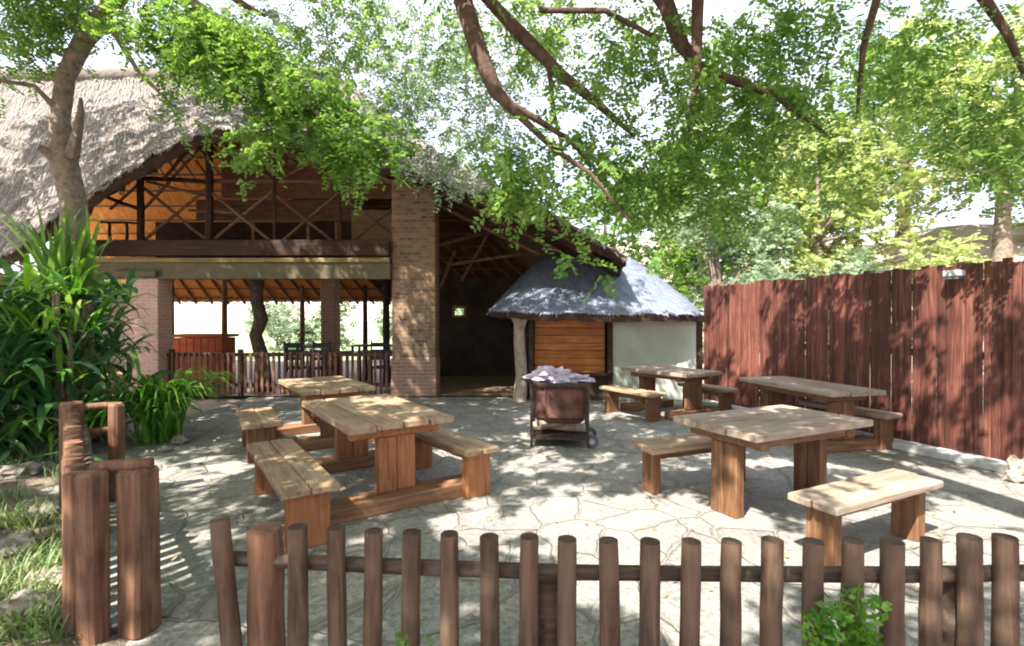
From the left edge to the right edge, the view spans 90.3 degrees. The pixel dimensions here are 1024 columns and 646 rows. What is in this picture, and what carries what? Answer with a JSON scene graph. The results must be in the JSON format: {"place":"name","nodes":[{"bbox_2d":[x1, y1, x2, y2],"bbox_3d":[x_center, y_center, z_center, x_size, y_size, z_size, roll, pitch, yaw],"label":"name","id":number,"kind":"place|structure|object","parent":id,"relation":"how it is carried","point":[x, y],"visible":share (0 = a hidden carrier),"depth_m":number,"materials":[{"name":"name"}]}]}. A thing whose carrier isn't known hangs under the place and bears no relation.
{"place":"outdoors","nodes":[
{"label":"outdoors","id":0,"kind":"place"},
{"bbox_2d":[0,412,131,645],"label":"garden bed","id":1,"kind":"object","parent":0,"point":[114,639],"visible":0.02,"depth_m":4.38,"materials":[{"name":"soil"}]},
{"bbox_2d":[0,461,41,480],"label":"rock","id":2,"kind":"object","parent":1,"relation":"on","point":[14,471],"visible":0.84,"depth_m":5.07,"materials":[{"name":"grey stone"}]},
{"bbox_2d":[0,529,48,557],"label":"rock","id":3,"kind":"object","parent":1,"relation":"on","point":[17,538],"visible":0.56,"depth_m":3.42,"materials":[{"name":"grey stone"}]},
{"bbox_2d":[0,588,61,626],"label":"rock","id":4,"kind":"object","parent":1,"relation":"on","point":[17,596],"visible":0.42,"depth_m":2.68,"materials":[{"name":"grey stone"}]},
{"bbox_2d":[17,503,61,520],"bbox_3d":[-3.743,1.527,4.060,0.301,0.158,0.246,0,0,0],"label":"rock","id":5,"kind":"object","parent":1,"relation":"on","point":[33,508],"visible":0.38,"depth_m":4.03,"materials":[{"name":"grey stone"}]},
{"bbox_2d":[25,565,61,588],"bbox_3d":[-2.746,1.532,3.028,0.288,0.165,0.214,0,0,0],"label":"rock","id":6,"kind":"object","parent":1,"relation":"on","point":[46,571],"visible":0.3,"depth_m":3.00,"materials":[{"name":"beige stone"}]},
{"bbox_2d":[0,272,95,420],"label":"broadleaf plant","id":7,"kind":"object","parent":1,"relation":"on","point":[2,301],"visible":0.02,"depth_m":7.10,"materials":[{"name":"green plant"}]},
{"bbox_2d":[39,461,58,472],"bbox_3d":[-4.894,1.525,5.344,0.219,0.128,0.175,0,0,10],"label":"rock","id":8,"kind":"object","parent":1,"relation":"on","point":[47,466],"visible":0.45,"depth_m":5.32,"materials":[{"name":"grey stone"}]},
{"bbox_2d":[0,262,111,461],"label":"broadleaf plant","id":9,"kind":"object","parent":1,"relation":"on","point":[35,384],"visible":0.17,"depth_m":6.01,"materials":[{"name":"green plant"}]},
{"bbox_2d":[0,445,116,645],"bbox_3d":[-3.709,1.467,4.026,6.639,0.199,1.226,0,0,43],"label":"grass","id":10,"kind":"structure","parent":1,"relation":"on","point":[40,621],"depth_m":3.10,"materials":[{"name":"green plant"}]},
{"bbox_2d":[0,198,122,401],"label":"spiky plant","id":11,"kind":"object","parent":1,"relation":"on","point":[56,256],"visible":0.66,"depth_m":6.20,"materials":[{"name":"green plant"}]},
{"bbox_2d":[0,314,164,462],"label":"broadleaf plant","id":12,"kind":"object","parent":1,"relation":"on","point":[24,350],"visible":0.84,"depth_m":5.61,"materials":[{"name":"green plant"}]},
{"bbox_2d":[0,258,178,430],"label":"broadleaf plant","id":13,"kind":"object","parent":1,"relation":"on","point":[131,280],"visible":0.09,"depth_m":7.65,"materials":[{"name":"green plant"}]},
{"bbox_2d":[0,253,180,454],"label":"broadleaf plant","id":14,"kind":"object","parent":1,"relation":"on","point":[55,316],"visible":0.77,"depth_m":5.79,"materials":[{"name":"green plant"}]},
{"bbox_2d":[0,262,187,443],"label":"broadleaf plant","id":15,"kind":"object","parent":1,"relation":"on","point":[90,296],"visible":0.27,"depth_m":6.41,"materials":[{"name":"green plant"}]},
{"bbox_2d":[175,321,391,361],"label":"lawn","id":16,"kind":"structure","parent":0,"point":[243,341],"depth_m":36.34,"materials":[{"name":"green plant"}]},
{"bbox_2d":[234,302,299,351],"bbox_3d":[-12.803,0.041,26.671,3.636,3.418,3.784,0,0,0],"label":"shrub","id":17,"kind":"object","parent":16,"relation":"on","point":[273,313],"visible":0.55,"depth_m":26.66,"materials":[{"name":"green plant"}]},
{"bbox_2d":[430,115,498,314],"bbox_3d":[-2.538,-4.021,26.224,7.285,11.695,8.627,0,0,-38],"label":"tree","id":18,"kind":"object","parent":16,"relation":"on","point":[457,144],"visible":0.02,"depth_m":24.82,"materials":[{"name":"green plant"}]},
{"bbox_2d":[107,362,703,395],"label":"hall floor","id":19,"kind":"structure","parent":0,"point":[476,385],"depth_m":12.39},
{"bbox_2d":[172,334,238,382],"bbox_3d":[-7.350,0.878,12.205,1.250,1.230,0.700,0,0,0],"label":"bar counter","id":20,"kind":"object","parent":19,"relation":"on","point":[209,343],"visible":0.55,"depth_m":11.89,"materials":[{"name":"brown wood"}]},
{"bbox_2d":[166,349,391,394],"bbox_3d":[-4.850,1.038,10.619,4.700,0.980,0.155,0,0,0],"label":"hall railing","id":21,"kind":"object","parent":19,"relation":"on","point":[243,385],"visible":0.7,"depth_m":10.54,"materials":[{"name":"brown wood"}]},
{"bbox_2d":[284,341,305,378],"bbox_3d":[-5.050,0.955,11.956,0.440,1.090,0.440,0,0,0],"label":"dining chair","id":22,"kind":"object","parent":19,"relation":"on","point":[293,351],"visible":0.44,"depth_m":11.74,"materials":[{"name":"black wood"}]},
{"bbox_2d":[283,345,320,371],"bbox_3d":[-6.200,1.083,15.607,1.300,0.780,0.800,0,0,6],"label":"dining table","id":23,"kind":"object","parent":19,"relation":"on","point":[306,346],"visible":0.11,"depth_m":15.27,"materials":[{"name":"brown wood"}]},
{"bbox_2d":[0,67,627,396],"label":"thatched hall","id":24,"kind":"structure","parent":19,"relation":"on","point":[191,229],"depth_m":11.24,"materials":[{"name":"wood"}]},
{"bbox_2d":[452,306,465,316],"bbox_3d":[-1.470,-0.317,14.181,0.387,0.320,0.025,0,0,0],"label":"window frame","id":25,"kind":"structure","parent":24,"relation":"in","point":[453,307],"depth_m":14.17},
{"bbox_2d":[292,351,350,377],"bbox_3d":[-4.750,1.101,12.607,1.300,0.780,0.800,0,0,-1],"label":"dining table","id":26,"kind":"object","parent":19,"relation":"on","point":[338,360],"visible":0.11,"depth_m":12.65,"materials":[{"name":"brown wood"}]},
{"bbox_2d":[312,341,338,376],"bbox_3d":[-4.350,0.955,11.906,0.440,1.090,0.440,0,0,8],"label":"dining chair","id":27,"kind":"object","parent":19,"relation":"on","point":[322,351],"visible":0.42,"depth_m":11.70,"materials":[{"name":"black wood"}]},
{"bbox_2d":[349,344,391,351],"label":"dining table","id":28,"kind":"object","parent":19,"relation":"on","point":[359,346],"visible":0.31,"depth_m":15.82,"materials":[{"name":"brown wood"}]},
{"bbox_2d":[356,350,391,381],"bbox_3d":[-3.200,1.099,12.907,1.300,0.780,0.800,0,0,-2],"label":"dining table","id":29,"kind":"object","parent":19,"relation":"on","point":[366,364],"visible":0.27,"depth_m":13.10,"materials":[{"name":"brown wood"}]},
{"bbox_2d":[371,340,390,382],"bbox_3d":[-3.100,0.954,12.106,0.440,1.090,0.440,0,0,-5],"label":"dining chair","id":30,"kind":"object","parent":19,"relation":"on","point":[382,351],"visible":0.69,"depth_m":11.90,"materials":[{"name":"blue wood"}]},
{"bbox_2d":[0,0,1023,273],"label":"sky","id":31,"kind":"structure","parent":0,"point":[104,59],"materials":[{"name":"white"}]},
{"bbox_2d":[18,223,1023,431],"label":"ground","id":32,"kind":"structure","parent":0,"point":[194,312],"depth_m":16.14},
{"bbox_2d":[91,237,122,284],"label":"tree","id":33,"kind":"object","parent":32,"relation":"on","point":[120,281],"depth_m":18.37,"materials":[{"name":"green plant"}]},
{"bbox_2d":[0,0,423,439],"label":"shade tree","id":34,"kind":"object","parent":32,"relation":"on","point":[210,46],"visible":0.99,"depth_m":5.46,"materials":[{"name":"green plant"}]},
{"bbox_2d":[272,302,360,350],"bbox_3d":[-9.119,0.188,24.011,3.968,3.179,3.517,0,0,0],"label":"shrub","id":35,"kind":"object","parent":32,"relation":"on","point":[312,329],"visible":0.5,"depth_m":23.55,"materials":[{"name":"green plant"}]},
{"bbox_2d":[368,302,391,349],"bbox_3d":[-5.519,0.052,25.631,3.605,3.420,4.133,0,0,-38],"label":"shrub","id":36,"kind":"object","parent":32,"relation":"on","point":[378,321],"visible":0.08,"depth_m":25.49,"materials":[{"name":"green plant"}]},
{"bbox_2d":[554,139,678,277],"bbox_3d":[3.421,-2.396,19.603,5.735,8.460,6.164,0,0,0],"label":"tree","id":37,"kind":"object","parent":32,"relation":"on","point":[605,240],"visible":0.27,"depth_m":18.52,"materials":[{"name":"green plant"}]},
{"bbox_2d":[231,0,1023,315],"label":"overhanging tree","id":38,"kind":"object","parent":32,"relation":"on","point":[695,106],"visible":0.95,"depth_m":5.12,"materials":[{"name":"green plant"}]},
{"bbox_2d":[610,95,755,286],"bbox_3d":[9.147,-6.348,27.368,7.179,10.065,8.497,0,0,-27],"label":"tree","id":39,"kind":"object","parent":32,"relation":"on","point":[668,250],"visible":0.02,"depth_m":26.53,"materials":[{"name":"green plant"}]},
{"bbox_2d":[640,112,803,306],"bbox_3d":[7.522,-3.738,20.002,5.885,8.435,6.913,0,0,-34],"label":"tree","id":40,"kind":"object","parent":32,"relation":"on","point":[681,280],"visible":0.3,"depth_m":19.34,"materials":[{"name":"green plant"}]},
{"bbox_2d":[657,186,827,361],"bbox_3d":[6.103,-1.284,15.389,5.031,5.807,4.277,0,0,0],"label":"tree","id":41,"kind":"object","parent":32,"relation":"on","point":[739,255],"visible":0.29,"depth_m":14.60,"materials":[{"name":"green plant"}]},
{"bbox_2d":[725,253,823,341],"bbox_3d":[6.343,0.117,11.688,2.537,3.411,2.751,0,0,-35],"label":"shrub","id":42,"kind":"object","parent":32,"relation":"on","point":[770,273],"visible":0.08,"depth_m":11.57,"materials":[{"name":"green plant"}]},
{"bbox_2d":[740,107,915,277],"bbox_3d":[11.520,-4.395,18.954,6.077,7.305,5.514,0,0,-25],"label":"tree","id":43,"kind":"object","parent":32,"relation":"on","point":[832,229],"visible":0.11,"depth_m":17.98,"materials":[{"name":"green plant"}]},
{"bbox_2d":[744,113,957,279],"bbox_3d":[9.528,-3.416,15.364,4.906,6.813,5.333,0,0,14],"label":"tree","id":44,"kind":"object","parent":32,"relation":"on","point":[816,233],"visible":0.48,"depth_m":14.66,"materials":[{"name":"green plant"}]},
{"bbox_2d":[811,245,912,355],"bbox_3d":[7.898,-0.258,11.911,2.749,3.062,2.406,0,0,0],"label":"shrub","id":45,"kind":"object","parent":32,"relation":"on","point":[848,268],"visible":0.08,"depth_m":11.50,"materials":[{"name":"green plant"}]},
{"bbox_2d":[815,24,1002,237],"bbox_3d":[14.427,-7.069,18.922,6.723,8.924,6.171,0,0,-38],"label":"tree","id":46,"kind":"object","parent":32,"relation":"on","point":[897,172],"visible":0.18,"depth_m":18.76,"materials":[{"name":"green plant"}]},
{"bbox_2d":[859,1,1023,261],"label":"tree","id":47,"kind":"object","parent":32,"relation":"on","point":[1002,240],"visible":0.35,"depth_m":13.07,"materials":[{"name":"green plant"}]},
{"bbox_2d":[891,229,1023,308],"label":"shrub","id":48,"kind":"object","parent":32,"relation":"on","point":[948,260],"visible":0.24,"depth_m":10.99,"materials":[{"name":"green plant"}]},
{"bbox_2d":[41,397,1023,645],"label":"yard paving","id":49,"kind":"structure","parent":0,"point":[623,511],"depth_m":4.13,"materials":[{"name":"grey stone"}]},
{"bbox_2d":[59,401,160,645],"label":"garden fence","id":50,"kind":"object","parent":49,"relation":"on","point":[90,488],"visible":1,"depth_m":2.53,"materials":[{"name":"brown wood"}]},
{"bbox_2d":[72,364,240,444],"bbox_3d":[-4.602,1.069,6.673,1.960,0.984,2.095,0,0,0],"label":"fern clump","id":51,"kind":"object","parent":49,"relation":"on","point":[160,423],"visible":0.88,"depth_m":6.50,"materials":[{"name":"green plant"}]},
{"bbox_2d":[159,445,173,452],"bbox_3d":[-4.193,1.526,6.168,0.170,0.087,0.130,0,0,27],"label":"rock","id":52,"kind":"object","parent":49,"relation":"on","point":[164,448],"visible":1,"depth_m":6.13,"materials":[{"name":"grey stone"}]},
{"bbox_2d":[170,434,189,444],"bbox_3d":[-4.275,1.517,6.579,0.251,0.155,0.199,0,0,0],"label":"rock","id":53,"kind":"object","parent":49,"relation":"on","point":[180,439],"visible":0.97,"depth_m":6.52,"materials":[{"name":"grey stone"}]},
{"bbox_2d":[236,407,282,462],"bbox_3d":[-3.070,1.339,6.158,0.417,0.455,1.171,0,0,-31],"label":"bench","id":54,"kind":"object","parent":49,"relation":"on","point":[259,424],"visible":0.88,"depth_m":5.78,"materials":[{"name":"brown wood"}]},
{"bbox_2d":[246,438,340,552],"bbox_3d":[-1.839,1.350,4.168,0.397,0.454,1.666,0,0,-34],"label":"bench","id":55,"kind":"object","parent":49,"relation":"on","point":[296,478],"visible":0.94,"depth_m":3.64,"materials":[{"name":"brown wood"}]},
{"bbox_2d":[277,376,375,451],"bbox_3d":[-2.544,1.183,6.898,1.303,0.756,1.526,0,0,-35],"label":"picnic table","id":56,"kind":"object","parent":49,"relation":"on","point":[317,388],"visible":0.71,"depth_m":6.53,"materials":[{"name":"brown wood"}]},
{"bbox_2d":[302,394,461,525],"bbox_3d":[-1.409,1.197,4.926,1.584,0.753,1.679,0,0,-35],"label":"picnic table","id":57,"kind":"object","parent":49,"relation":"on","point":[391,425],"visible":0.91,"depth_m":4.45,"materials":[{"name":"brown wood"}]},
{"bbox_2d":[395,631,433,645],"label":"leafy weed","id":58,"kind":"object","parent":49,"relation":"on","point":[399,634],"visible":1,"depth_m":1.78,"materials":[{"name":"green plant"}]},
{"bbox_2d":[415,426,499,498],"bbox_3d":[-0.658,1.345,5.068,0.356,0.454,1.357,0,0,-38],"label":"bench","id":59,"kind":"object","parent":49,"relation":"on","point":[473,453],"visible":0.72,"depth_m":4.65,"materials":[{"name":"brown wood"}]},
{"bbox_2d":[10,398,1023,645],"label":"fallen leaves","id":60,"kind":"object","parent":49,"relation":"on","point":[568,532],"visible":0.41,"depth_m":4.12,"materials":[{"name":"brown plant"}]},
{"bbox_2d":[521,374,598,448],"bbox_3d":[0.616,1.124,6.607,0.978,0.874,0.540,0,0,6],"label":"fire cart","id":61,"kind":"object","parent":49,"relation":"on","point":[550,402],"visible":0.84,"depth_m":6.38,"materials":[{"name":"metal"}]},
{"bbox_2d":[533,422,550,429],"bbox_3d":[0.471,1.359,6.746,0.441,0.116,0.112,0,0,-7],"label":"firewood log","id":62,"kind":"object","parent":61,"relation":"on","point":[535,427],"visible":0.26,"depth_m":6.69,"materials":[{"name":"beige wood"}]},
{"bbox_2d":[536,420,567,427],"bbox_3d":[0.520,1.285,6.558,0.452,0.130,0.111,0,0,-35],"label":"firewood log","id":63,"kind":"object","parent":61,"relation":"in","point":[541,424],"visible":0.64,"depth_m":6.45,"materials":[{"name":"beige wood"}]},
{"bbox_2d":[523,366,594,382],"bbox_3d":[0.617,0.703,6.590,0.938,0.289,0.513,0,0,10],"label":"crumpled sheet","id":64,"kind":"object","parent":61,"relation":"on","point":[552,374],"visible":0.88,"depth_m":6.46,"materials":[{"name":"white plastic"}]},
{"bbox_2d":[551,423,585,431],"bbox_3d":[0.741,1.360,6.660,0.442,0.114,0.113,0,0,19],"label":"firewood log","id":65,"kind":"object","parent":61,"relation":"on","point":[573,427],"visible":0.76,"depth_m":6.61,"materials":[{"name":"beige wood"}]},
{"bbox_2d":[486,252,703,401],"bbox_3d":[1.746,-0.068,12.099,4.819,3.224,5.467,0,0,0],"label":"thatched kiosk","id":66,"kind":"object","parent":49,"relation":"on","point":[658,321],"visible":0.86,"depth_m":10.07,"materials":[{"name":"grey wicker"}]},
{"bbox_2d":[209,515,1023,645],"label":"picket fence","id":67,"kind":"object","parent":49,"relation":"on","point":[951,606],"visible":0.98,"depth_m":1.81,"materials":[{"name":"brown wood"}]},
{"bbox_2d":[599,385,666,421],"bbox_3d":[1.980,1.325,8.428,0.358,0.455,1.223,0,0,-32],"label":"bench","id":68,"kind":"object","parent":49,"relation":"on","point":[614,393],"visible":1,"depth_m":8.26,"materials":[{"name":"brown wood"}]},
{"bbox_2d":[620,365,721,420],"bbox_3d":[2.725,1.173,8.799,1.104,0.753,1.482,0,0,-32],"label":"picnic table","id":69,"kind":"object","parent":49,"relation":"on","point":[690,378],"visible":0.92,"depth_m":8.42,"materials":[{"name":"brown wood"}]},
{"bbox_2d":[629,434,745,493],"bbox_3d":[1.782,1.347,4.938,1.304,0.453,0.358,0,0,-22],"label":"bench","id":70,"kind":"object","parent":49,"relation":"on","point":[655,451],"visible":0.58,"depth_m":4.74,"materials":[{"name":"brown wood"}]},
{"bbox_2d":[677,382,737,410],"bbox_3d":[3.420,1.322,8.958,0.336,0.455,1.051,0,0,-28],"label":"bench","id":71,"kind":"object","parent":49,"relation":"on","point":[723,394],"visible":0.56,"depth_m":8.59,"materials":[{"name":"brown wood"}]},
{"bbox_2d":[673,405,872,518],"bbox_3d":[2.253,1.198,4.429,1.430,0.754,0.867,0,0,-25],"label":"picnic table","id":72,"kind":"object","parent":49,"relation":"on","point":[807,433],"visible":0.92,"depth_m":4.22,"materials":[{"name":"brown wood"}]},
{"bbox_2d":[739,376,886,452],"bbox_3d":[3.951,1.184,6.853,0.955,0.755,1.690,0,0,-13],"label":"picnic table","id":73,"kind":"object","parent":49,"relation":"on","point":[839,399],"visible":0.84,"depth_m":6.30,"materials":[{"name":"brown wood"}]},
{"bbox_2d":[791,584,892,645],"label":"leafy weed","id":74,"kind":"object","parent":49,"relation":"on","point":[857,630],"visible":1,"depth_m":1.68,"materials":[{"name":"green plant"}]},
{"bbox_2d":[799,400,902,449],"bbox_3d":[4.450,1.336,6.758,0.337,0.454,1.217,0,0,-20],"label":"bench","id":75,"kind":"object","parent":49,"relation":"on","point":[883,428],"visible":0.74,"depth_m":6.29,"materials":[{"name":"brown wood"}]},
{"bbox_2d":[702,400,1007,473],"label":"kerb","id":76,"kind":"structure","parent":49,"relation":"on","point":[980,462],"depth_m":5.81,"materials":[{"name":"concrete"}]},
{"bbox_2d":[704,257,1023,460],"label":"board fence","id":77,"kind":"object","parent":49,"relation":"on","point":[920,344],"visible":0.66,"depth_m":6.41,"materials":[{"name":"brown wood"}]},
{"bbox_2d":[943,270,965,279],"bbox_3d":[5.042,-0.550,5.808,0.110,0.104,0.180,0,0,-20],"label":"fence lamp","id":78,"kind":"object","parent":77,"relation":"attached to","point":[954,274],"visible":1,"depth_m":5.76,"materials":[{"name":"white plastic"}]},
{"bbox_2d":[787,468,943,565],"bbox_3d":[2.470,1.354,3.529,1.262,0.455,0.336,0,0,-26],"label":"bench","id":79,"kind":"object","parent":49,"relation":"on","point":[830,505],"visible":0.88,"depth_m":3.43,"materials":[{"name":"brown wood"}]},
{"bbox_2d":[1004,455,1023,483],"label":"rock","id":80,"kind":"object","parent":49,"relation":"on","point":[1014,471],"visible":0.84,"depth_m":5.00,"materials":[{"name":"beige stone"}]}
]}

